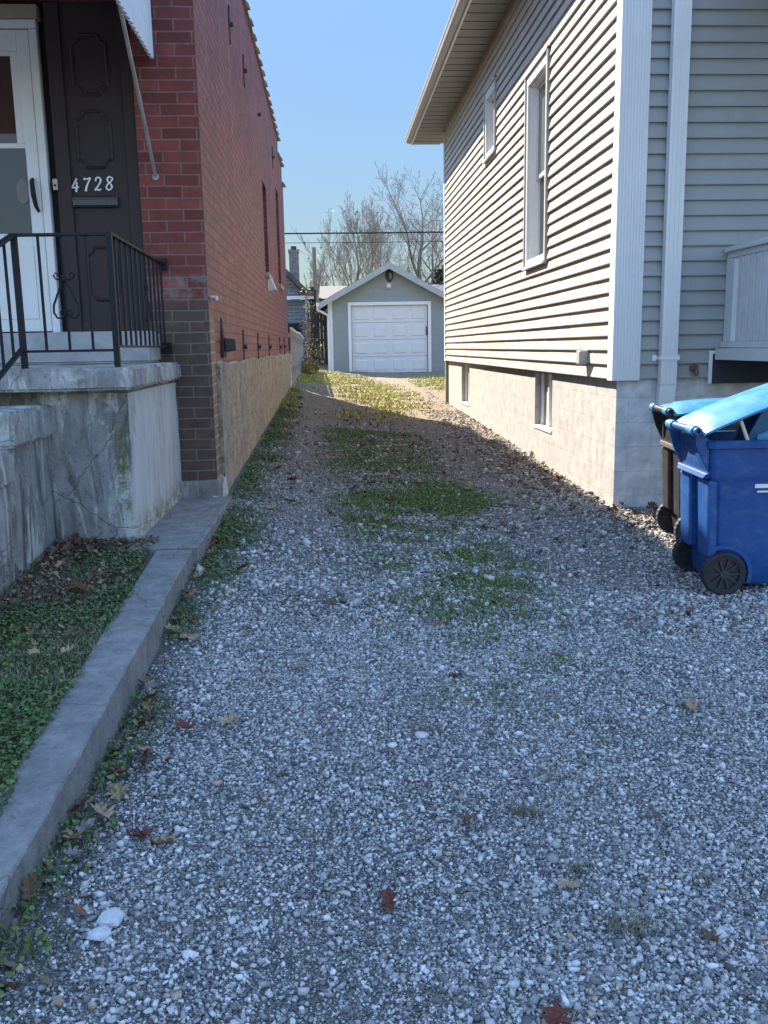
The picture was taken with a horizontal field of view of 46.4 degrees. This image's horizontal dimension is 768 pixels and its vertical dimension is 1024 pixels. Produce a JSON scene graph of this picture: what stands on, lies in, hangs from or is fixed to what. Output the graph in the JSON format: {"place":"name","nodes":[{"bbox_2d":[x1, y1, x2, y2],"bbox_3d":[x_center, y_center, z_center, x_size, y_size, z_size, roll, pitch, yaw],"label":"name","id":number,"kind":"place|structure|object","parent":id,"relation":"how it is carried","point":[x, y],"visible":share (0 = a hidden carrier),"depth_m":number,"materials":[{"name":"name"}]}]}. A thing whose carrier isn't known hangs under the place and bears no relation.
{"place":"outdoors","nodes":[
{"label":"outdoors","id":0,"kind":"place"},
{"bbox_2d":[0,536,159,824],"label":"yard grass","id":1,"kind":"structure","parent":0,"point":[90,644],"depth_m":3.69,"materials":[{"name":"plant"}]},
{"bbox_2d":[17,590,33,598],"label":"fallen leaf","id":2,"kind":"object","parent":1,"relation":"on","point":[26,595],"visible":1,"depth_m":4.06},
{"bbox_2d":[20,578,31,590],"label":"fallen leaf","id":3,"kind":"object","parent":1,"relation":"on","point":[24,584],"visible":0.99,"depth_m":4.33,"materials":[{"name":"plant"}]},
{"bbox_2d":[27,647,39,654],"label":"fallen leaf","id":4,"kind":"object","parent":1,"relation":"on","point":[34,650],"visible":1,"depth_m":3.46,"materials":[{"name":"plant"}]},
{"bbox_2d":[46,545,58,555],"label":"fallen leaf","id":5,"kind":"object","parent":1,"relation":"on","point":[52,551],"visible":0.96,"depth_m":4.93,"materials":[{"name":"plant"}]},
{"bbox_2d":[60,642,73,651],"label":"fallen leaf","id":6,"kind":"object","parent":1,"relation":"on","point":[68,648],"visible":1,"depth_m":3.45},
{"bbox_2d":[63,628,73,635],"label":"fallen leaf","id":7,"kind":"object","parent":1,"relation":"on","point":[69,631],"visible":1,"depth_m":3.68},
{"bbox_2d":[64,540,73,550],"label":"fallen leaf","id":8,"kind":"object","parent":1,"relation":"on","point":[67,545],"visible":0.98,"depth_m":4.96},
{"bbox_2d":[65,584,77,591],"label":"fallen leaf","id":9,"kind":"object","parent":1,"relation":"on","point":[68,589],"visible":0.73,"depth_m":4.25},
{"bbox_2d":[75,580,90,593],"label":"fallen leaf","id":10,"kind":"object","parent":1,"relation":"on","point":[80,585],"visible":1,"depth_m":4.21,"materials":[{"name":"plant"}]},
{"bbox_2d":[83,572,95,580],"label":"fallen leaf","id":11,"kind":"object","parent":1,"relation":"on","point":[90,577],"visible":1,"depth_m":4.40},
{"bbox_2d":[86,544,94,554],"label":"fallen leaf","id":12,"kind":"object","parent":1,"relation":"on","point":[89,548],"visible":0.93,"depth_m":4.92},
{"bbox_2d":[246,0,454,344],"label":"sky","id":13,"kind":"structure","parent":0,"point":[345,79],"materials":[{"name":"blue"}]},
{"bbox_2d":[278,370,444,422],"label":"dry grass","id":14,"kind":"structure","parent":0,"point":[371,388],"depth_m":20.63,"materials":[{"name":"plant"}]},
{"bbox_2d":[315,241,443,242],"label":"overhead cable","id":15,"kind":"object","parent":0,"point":[372,242],"visible":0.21,"depth_m":40.85,"materials":[{"name":"black plastic"}]},
{"bbox_2d":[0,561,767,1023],"bbox_3d":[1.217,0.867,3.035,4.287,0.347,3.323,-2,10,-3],"label":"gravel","id":16,"kind":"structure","parent":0,"point":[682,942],"depth_m":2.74,"materials":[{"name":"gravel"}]},
{"bbox_2d":[18,873,41,899],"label":"fallen leaf","id":17,"kind":"object","parent":16,"relation":"on","point":[28,882],"visible":0.98,"depth_m":2.21,"materials":[{"name":"plant"}]},
{"bbox_2d":[124,825,156,836],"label":"fallen leaf","id":18,"kind":"object","parent":16,"relation":"on","point":[145,831],"visible":1,"depth_m":2.57,"materials":[{"name":"plant"}]},
{"bbox_2d":[136,745,151,751],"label":"fallen leaf","id":19,"kind":"object","parent":16,"relation":"on","point":[142,749],"visible":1,"depth_m":3.00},
{"bbox_2d":[146,834,174,843],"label":"fallen leaf","id":20,"kind":"object","parent":16,"relation":"on","point":[161,840],"visible":1,"depth_m":2.52,"materials":[{"name":"plant"}]},
{"bbox_2d":[215,712,236,727],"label":"fallen leaf","id":21,"kind":"object","parent":16,"relation":"on","point":[226,719],"visible":1,"depth_m":3.32,"materials":[{"name":"plant"}]},
{"bbox_2d":[378,886,396,911],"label":"fallen leaf","id":22,"kind":"object","parent":16,"relation":"on","point":[387,899],"visible":1,"depth_m":2.36,"materials":[{"name":"plant"}]},
{"bbox_2d":[447,670,461,676],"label":"fallen leaf","id":23,"kind":"object","parent":16,"relation":"on","point":[454,674],"visible":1,"depth_m":3.96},
{"bbox_2d":[455,808,481,820],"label":"fallen leaf","id":24,"kind":"object","parent":16,"relation":"on","point":[466,816],"visible":1,"depth_m":2.80,"materials":[{"name":"plant"}]},
{"bbox_2d":[478,673,531,688],"bbox_3d":[0.523,0.740,3.875,0.248,0.063,0.170,-2,10,-3],"label":"grass tuft","id":25,"kind":"object","parent":16,"relation":"on","point":[504,682],"visible":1,"depth_m":3.89,"materials":[{"name":"plant"}]},
{"bbox_2d":[540,999,570,1023],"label":"fallen leaf","id":26,"kind":"object","parent":16,"relation":"on","point":[556,1013],"visible":1,"depth_m":1.98,"materials":[{"name":"plant"}]},
{"bbox_2d":[555,876,579,888],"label":"fallen leaf","id":27,"kind":"object","parent":16,"relation":"on","point":[568,883],"visible":1,"depth_m":2.48,"materials":[{"name":"plant"}]},
{"bbox_2d":[683,697,699,711],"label":"fallen leaf","id":28,"kind":"object","parent":16,"relation":"on","point":[691,703],"visible":1,"depth_m":3.75,"materials":[{"name":"plant"}]},
{"bbox_2d":[677,855,731,888],"bbox_3d":[0.899,1.034,2.536,0.159,0.054,0.145,-2,10,-3],"label":"grass tuft","id":29,"kind":"object","parent":16,"relation":"on","point":[702,876],"visible":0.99,"depth_m":2.54,"materials":[{"name":"plant"}]},
{"bbox_2d":[701,928,721,941],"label":"fallen leaf","id":30,"kind":"object","parent":16,"relation":"on","point":[709,935],"visible":1,"depth_m":2.28,"materials":[{"name":"plant"}]},
{"bbox_2d":[0,348,767,1023],"bbox_3d":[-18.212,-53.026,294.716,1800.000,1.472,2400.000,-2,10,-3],"label":"ground","id":31,"kind":"structure","parent":0,"point":[394,378],"depth_m":2.92,"materials":[{"name":"gravel"}]},
{"bbox_2d":[0,978,21,987],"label":"fallen leaf","id":32,"kind":"object","parent":31,"relation":"on","point":[10,984],"visible":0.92,"depth_m":1.90,"materials":[{"name":"plant"}]},
{"bbox_2d":[69,799,87,811],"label":"fallen leaf","id":33,"kind":"object","parent":31,"relation":"on","point":[74,807],"visible":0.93,"depth_m":2.61,"materials":[{"name":"plant"}]},
{"bbox_2d":[0,535,158,638],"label":"leaf litter","id":34,"kind":"object","parent":31,"relation":"on","point":[54,578],"visible":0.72,"depth_m":4.40,"materials":[{"name":"plant"}]},
{"bbox_2d":[72,818,95,834],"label":"fallen leaf","id":35,"kind":"object","parent":31,"relation":"on","point":[90,822],"visible":0.99,"depth_m":2.50,"materials":[{"name":"plant"}]},
{"bbox_2d":[62,823,87,845],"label":"fallen leaf","id":36,"kind":"object","parent":35,"relation":"on","point":[74,835],"visible":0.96,"depth_m":2.47,"materials":[{"name":"plant"}]},
{"bbox_2d":[0,331,181,595],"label":"front porch","id":37,"kind":"object","parent":31,"relation":"on","point":[89,444],"visible":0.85,"depth_m":5.12,"materials":[{"name":"concrete"}]},
{"bbox_2d":[0,231,171,379],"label":"porch railing","id":38,"kind":"object","parent":37,"relation":"on","point":[22,351],"visible":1,"depth_m":4.92,"materials":[{"name":"black metal"}]},
{"bbox_2d":[69,542,113,553],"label":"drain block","id":39,"kind":"structure","parent":31,"relation":"on","point":[82,547],"depth_m":5.00,"materials":[{"name":"black concrete"}]},
{"bbox_2d":[0,550,193,937],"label":"kerb","id":40,"kind":"structure","parent":31,"relation":"on","point":[54,777],"depth_m":2.94,"materials":[{"name":"concrete"}]},
{"bbox_2d":[85,925,111,940],"bbox_3d":[-0.669,0.991,2.110,0.057,0.028,0.055,3,11,20],"label":"stone","id":41,"kind":"object","parent":31,"relation":"on","point":[101,933],"visible":1,"depth_m":2.09,"materials":[{"name":"stone"}]},
{"bbox_2d":[89,802,114,819],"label":"fallen leaf","id":42,"kind":"object","parent":31,"relation":"on","point":[103,810],"visible":1,"depth_m":2.62,"materials":[{"name":"plant"}]},
{"bbox_2d":[96,907,125,928],"bbox_3d":[-0.661,0.983,2.167,0.059,0.033,0.072,6,8,4],"label":"stone","id":43,"kind":"object","parent":31,"relation":"on","point":[113,917],"visible":0.92,"depth_m":2.15,"materials":[{"name":"stone"}]},
{"bbox_2d":[108,744,124,754],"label":"fallen leaf","id":44,"kind":"object","parent":31,"relation":"on","point":[121,746],"visible":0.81,"depth_m":3.03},
{"bbox_2d":[104,780,130,800],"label":"fallen leaf","id":45,"kind":"object","parent":31,"relation":"on","point":[120,788],"visible":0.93,"depth_m":2.78,"materials":[{"name":"plant"}]},
{"bbox_2d":[113,764,129,772],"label":"fallen leaf","id":46,"kind":"object","parent":31,"relation":"on","point":[118,770],"visible":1,"depth_m":2.88,"materials":[{"name":"plant"}]},
{"bbox_2d":[118,729,136,739],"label":"fallen leaf","id":47,"kind":"object","parent":31,"relation":"on","point":[128,733],"visible":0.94,"depth_m":3.15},
{"bbox_2d":[134,748,152,763],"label":"fallen leaf","id":48,"kind":"object","parent":31,"relation":"on","point":[144,756],"visible":1,"depth_m":2.98,"materials":[{"name":"plant"}]},
{"bbox_2d":[0,0,290,497],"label":"brick house","id":49,"kind":"structure","parent":31,"relation":"on","point":[203,214],"depth_m":6.50,"materials":[{"name":"red brick"}]},
{"bbox_2d":[0,30,52,331],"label":"storm door","id":50,"kind":"structure","parent":49,"relation":"in","point":[21,206],"depth_m":6.38,"materials":[{"name":"white paint"}]},
{"bbox_2d":[116,0,158,179],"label":"awning","id":51,"kind":"object","parent":49,"relation":"attached to","point":[137,13],"depth_m":5.84,"materials":[{"name":"paint"}]},
{"bbox_2d":[135,714,155,722],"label":"fallen leaf","id":52,"kind":"object","parent":31,"relation":"on","point":[146,717],"visible":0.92,"depth_m":3.28,"materials":[{"name":"plant"}]},
{"bbox_2d":[138,676,156,685],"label":"fallen leaf","id":53,"kind":"object","parent":31,"relation":"on","point":[147,679],"visible":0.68,"depth_m":3.56,"materials":[{"name":"plant"}]},
{"bbox_2d":[142,698,153,714],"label":"fallen leaf","id":54,"kind":"object","parent":31,"relation":"on","point":[147,705],"visible":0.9,"depth_m":3.37,"materials":[{"name":"plant"}]},
{"bbox_2d":[144,680,156,688],"bbox_3d":[-0.920,0.679,3.515,0.062,0.011,0.042,-9,52,-20],"label":"stone","id":55,"kind":"object","parent":31,"relation":"on","point":[150,684],"visible":1,"depth_m":3.52,"materials":[{"name":"stone"}]},
{"bbox_2d":[142,690,160,700],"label":"fallen leaf","id":56,"kind":"object","parent":31,"relation":"on","point":[156,692],"visible":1,"depth_m":3.39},
{"bbox_2d":[0,384,326,1014],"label":"clover","id":57,"kind":"object","parent":31,"relation":"on","point":[9,974],"visible":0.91,"depth_m":4.05,"materials":[{"name":"plant"}]},
{"bbox_2d":[0,386,327,992],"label":"weeds","id":58,"kind":"object","parent":31,"relation":"on","point":[88,838],"visible":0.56,"depth_m":3.41,"materials":[{"name":"plant"}]},
{"bbox_2d":[164,623,179,630],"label":"fallen leaf","id":59,"kind":"object","parent":31,"relation":"on","point":[169,626],"visible":0.92,"depth_m":4.12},
{"bbox_2d":[127,496,231,567],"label":"kerb","id":60,"kind":"structure","parent":31,"relation":"on","point":[192,524],"depth_m":5.66,"materials":[{"name":"concrete"}]},
{"bbox_2d":[174,718,195,728],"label":"fallen leaf","id":61,"kind":"object","parent":31,"relation":"on","point":[182,724],"visible":1,"depth_m":3.26,"materials":[{"name":"plant"}]},
{"bbox_2d":[183,588,196,596],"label":"fallen leaf","id":62,"kind":"object","parent":31,"relation":"on","point":[190,593],"visible":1,"depth_m":4.51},
{"bbox_2d":[190,570,204,577],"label":"fallen leaf","id":63,"kind":"object","parent":31,"relation":"on","point":[199,573],"visible":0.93,"depth_m":4.81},
{"bbox_2d":[288,327,303,385],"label":"wall","id":64,"kind":"structure","parent":31,"relation":"on","point":[296,345],"depth_m":22.46,"materials":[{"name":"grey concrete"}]},
{"bbox_2d":[286,246,314,361],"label":"old house","id":65,"kind":"structure","parent":31,"relation":"on","point":[296,313],"depth_m":36.92,"materials":[{"name":"concrete"}]},
{"bbox_2d":[288,323,301,349],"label":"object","id":66,"kind":"structure","parent":65,"relation":"in","point":[294,325],"depth_m":37.04,"materials":[{"name":"grey"}]},
{"bbox_2d":[285,231,443,233],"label":"overhead cable","id":67,"kind":"object","parent":65,"relation":"attached to","point":[366,232],"visible":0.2,"depth_m":40.20,"materials":[{"name":"black plastic"}]},
{"bbox_2d":[301,355,319,374],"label":"shrub","id":68,"kind":"object","parent":31,"relation":"on","point":[308,367],"visible":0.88,"depth_m":26.16,"materials":[{"name":"green plant"}]},
{"bbox_2d":[298,285,325,365],"bbox_3d":[-2.501,-6.306,30.908,0.778,2.952,1.046,5,12,30],"label":"climbing vine","id":69,"kind":"object","parent":31,"relation":"on","point":[308,341],"visible":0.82,"depth_m":30.78,"materials":[{"name":"green plant"}]},
{"bbox_2d":[309,287,317,358],"bbox_3d":[-3.164,-8.218,40.210,0.360,3.650,0.360,-2,10,-3],"label":"post","id":70,"kind":"object","parent":31,"relation":"on","point":[310,290],"visible":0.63,"depth_m":39.86,"materials":[{"name":"wood"}]},
{"bbox_2d":[312,247,317,312],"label":"utility pole","id":71,"kind":"object","parent":31,"relation":"on","point":[314,268],"visible":0.41,"depth_m":46.98,"materials":[{"name":"brown wood"}]},
{"bbox_2d":[306,312,327,363],"bbox_3d":[-2.588,-6.934,36.270,1.090,2.238,0.070,-2,10,-3],"label":"board fence","id":72,"kind":"object","parent":31,"relation":"on","point":[321,321],"visible":0.35,"depth_m":36.19,"materials":[{"name":"brown wood"}]},
{"bbox_2d":[303,250,334,350],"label":"bare tree","id":73,"kind":"object","parent":31,"relation":"on","point":[319,280],"visible":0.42,"depth_m":54.24,"materials":[{"name":"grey plant"}]},
{"bbox_2d":[322,597,339,603],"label":"fallen leaf","id":74,"kind":"object","parent":31,"relation":"on","point":[329,601],"visible":1,"depth_m":4.80,"materials":[{"name":"plant"}]},
{"bbox_2d":[290,190,400,285],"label":"bare tree","id":75,"kind":"object","parent":31,"relation":"on","point":[368,237],"visible":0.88,"depth_m":51.79,"materials":[{"name":"grey plant"}]},
{"bbox_2d":[316,262,444,371],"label":"garage","id":76,"kind":"structure","parent":31,"relation":"on","point":[400,328],"depth_m":30.74,"materials":[{"name":"white paint"}]},
{"bbox_2d":[351,305,427,371],"bbox_3d":[0.201,-5.945,30.869,2.610,2.292,0.070,-2,10,-3],"label":"garage door","id":77,"kind":"structure","parent":76,"relation":"in","point":[408,351],"depth_m":30.85,"materials":[{"name":"metal"}]},
{"bbox_2d":[333,197,428,282],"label":"bare tree","id":78,"kind":"object","parent":31,"relation":"on","point":[386,245],"visible":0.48,"depth_m":64.99,"materials":[{"name":"grey plant"}]},
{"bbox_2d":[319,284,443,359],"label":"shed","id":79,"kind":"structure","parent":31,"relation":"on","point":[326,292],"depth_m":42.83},
{"bbox_2d":[0,411,767,1005],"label":"leaf litter","id":80,"kind":"object","parent":31,"relation":"on","point":[58,999],"visible":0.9,"depth_m":7.48,"materials":[{"name":"plant"}]},
{"bbox_2d":[61,843,80,856],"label":"fallen leaf","id":81,"kind":"object","parent":80,"relation":"on","point":[74,851],"visible":1,"depth_m":2.39,"materials":[{"name":"plant"}]},
{"bbox_2d":[370,164,443,284],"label":"bare tree","id":82,"kind":"object","parent":31,"relation":"on","point":[418,270],"visible":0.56,"depth_m":48.46,"materials":[{"name":"grey plant"}]},
{"bbox_2d":[414,731,428,738],"bbox_3d":[0.144,0.843,3.385,0.052,0.027,0.056,-3,11,-9],"label":"stone","id":83,"kind":"object","parent":31,"relation":"on","point":[420,735],"visible":1,"depth_m":3.37,"materials":[{"name":"stone"}]},
{"bbox_2d":[406,713,446,733],"bbox_3d":[0.168,0.813,3.431,0.182,0.062,0.112,-2,10,-3],"label":"grass tuft","id":84,"kind":"object","parent":31,"relation":"on","point":[414,724],"visible":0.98,"depth_m":3.43,"materials":[{"name":"plant"}]},
{"bbox_2d":[431,263,443,284],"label":"evergreen tree","id":85,"kind":"object","parent":31,"relation":"on","point":[439,276],"visible":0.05,"depth_m":45.66,"materials":[{"name":"green plant"}]},
{"bbox_2d":[319,427,592,714],"bbox_3d":[0.228,-0.221,8.312,1.803,0.399,9.643,-2,10,-3],"label":"clover","id":86,"kind":"object","parent":31,"relation":"on","point":[460,618],"visible":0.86,"depth_m":6.47,"materials":[{"name":"green plant"}]},
{"bbox_2d":[164,460,767,1020],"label":"straw bits","id":87,"kind":"object","parent":31,"relation":"on","point":[502,740],"visible":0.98,"depth_m":3.35,"materials":[{"name":"plant"}]},
{"bbox_2d":[312,426,632,755],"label":"grass","id":88,"kind":"structure","parent":31,"relation":"on","point":[386,509],"depth_m":6.64,"materials":[{"name":"plant"}]},
{"bbox_2d":[420,409,610,509],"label":"gravel","id":89,"kind":"structure","parent":31,"relation":"on","point":[455,414],"depth_m":10.71,"materials":[{"name":"gravel"}]},
{"bbox_2d":[500,588,539,601],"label":"grass tuft","id":90,"kind":"object","parent":31,"relation":"on","point":[514,596],"visible":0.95,"depth_m":5.13,"materials":[{"name":"plant"}]},
{"bbox_2d":[492,790,566,817],"bbox_3d":[0.467,0.944,2.882,0.239,0.058,0.167,-9,13,-38],"label":"grass tuft","id":91,"kind":"object","parent":31,"relation":"on","point":[525,807],"visible":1,"depth_m":2.88,"materials":[{"name":"plant"}]},
{"bbox_2d":[524,762,580,782],"bbox_3d":[0.601,0.902,3.135,0.146,0.056,0.163,-11,15,-44],"label":"grass tuft","id":92,"kind":"object","parent":31,"relation":"on","point":[551,772],"visible":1,"depth_m":3.12,"materials":[{"name":"plant"}]},
{"bbox_2d":[560,851,608,876],"bbox_3d":[0.574,1.013,2.556,0.134,0.057,0.115,-6,12,-27],"label":"grass tuft","id":93,"kind":"object","parent":31,"relation":"on","point":[579,867],"visible":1,"depth_m":2.57,"materials":[{"name":"plant"}]},
{"bbox_2d":[405,0,767,507],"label":"house","id":94,"kind":"structure","parent":31,"relation":"on","point":[605,177],"depth_m":8.13,"materials":[{"name":"plastic"}]},
{"bbox_2d":[461,364,469,406],"bbox_3d":[1.542,-2.328,16.348,0.130,0.742,0.946,-2,10,-3],"label":"basement window","id":95,"kind":"structure","parent":94,"relation":"in","point":[467,366],"depth_m":16.69,"materials":[{"name":"plastic"}]},
{"bbox_2d":[482,75,496,163],"bbox_3d":[1.605,-5.644,12.951,0.225,1.005,0.900,-2,10,-3],"label":"side window","id":96,"kind":"structure","parent":94,"relation":"in","point":[489,95],"depth_m":13.22,"materials":[{"name":"white paint"}]},
{"bbox_2d":[521,45,556,270],"bbox_3d":[1.806,-3.944,10.230,0.225,2.225,1.120,-2,10,-3],"label":"side window","id":97,"kind":"structure","parent":94,"relation":"in","point":[537,84],"depth_m":10.55,"materials":[{"name":"white paint"}]},
{"bbox_2d":[534,373,552,433],"bbox_3d":[1.907,-1.281,10.431,0.130,0.662,0.846,-2,10,-3],"label":"basement window","id":98,"kind":"structure","parent":94,"relation":"in","point":[545,424],"depth_m":10.67,"materials":[{"name":"plastic"}]},
{"bbox_2d":[715,237,767,360],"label":"side porch","id":99,"kind":"object","parent":94,"relation":"attached to","point":[745,331],"visible":1,"depth_m":7.21,"materials":[{"name":"grey paint"}]},
{"bbox_2d":[582,891,688,945],"bbox_3d":[0.655,1.067,2.289,0.237,0.063,0.226,-10,14,-41],"label":"grass tuft","id":100,"kind":"object","parent":31,"relation":"on","point":[635,926],"visible":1,"depth_m":2.32,"materials":[{"name":"plant"}]},
{"bbox_2d":[665,383,767,594],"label":"recycling bin","id":101,"kind":"object","parent":31,"relation":"on","point":[721,545],"visible":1,"depth_m":5.34,"materials":[{"name":"blue plastic"}]},
{"bbox_2d":[739,420,748,439],"bbox_3d":[2.198,-0.269,5.282,0.023,0.600,0.023,-25,15,1],"label":"wooden stick","id":102,"kind":"object","parent":101,"relation":"in","point":[744,429],"visible":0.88,"depth_m":5.21,"materials":[{"name":"brown wood"}]},
{"bbox_2d":[733,413,759,439],"bbox_3d":[2.339,-0.477,5.517,0.300,0.240,0.240,6,15,-34],"label":"plastic bag","id":103,"kind":"object","parent":101,"relation":"in","point":[749,422],"visible":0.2,"depth_m":5.45,"materials":[{"name":"plastic"}]},
{"bbox_2d":[748,409,767,439],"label":"cardboard sheet","id":104,"kind":"object","parent":101,"relation":"in","point":[760,425],"depth_m":5.32,"materials":[{"name":"cardboard"}]},
{"bbox_2d":[757,431,767,439],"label":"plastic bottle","id":105,"kind":"object","parent":101,"relation":"in","point":[762,436],"visible":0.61,"depth_m":5.30,"materials":[{"name":"plastic"}]},
{"bbox_2d":[258,382,557,474],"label":"gravel","id":106,"kind":"structure","parent":0,"point":[297,452],"depth_m":11.45,"materials":[{"name":"gravel"}]},
{"bbox_2d":[154,452,767,698],"bbox_3d":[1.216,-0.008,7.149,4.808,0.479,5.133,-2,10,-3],"label":"gravel","id":107,"kind":"structure","parent":0,"point":[356,602],"depth_m":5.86,"materials":[{"name":"gravel"}]},
{"bbox_2d":[649,398,738,539],"bbox_3d":[2.401,-0.306,6.639,0.784,1.054,0.630,0,10,4],"label":"recycling bin","id":108,"kind":"object","parent":107,"relation":"on","point":[668,518],"visible":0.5,"depth_m":6.71,"materials":[{"name":"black plastic"}]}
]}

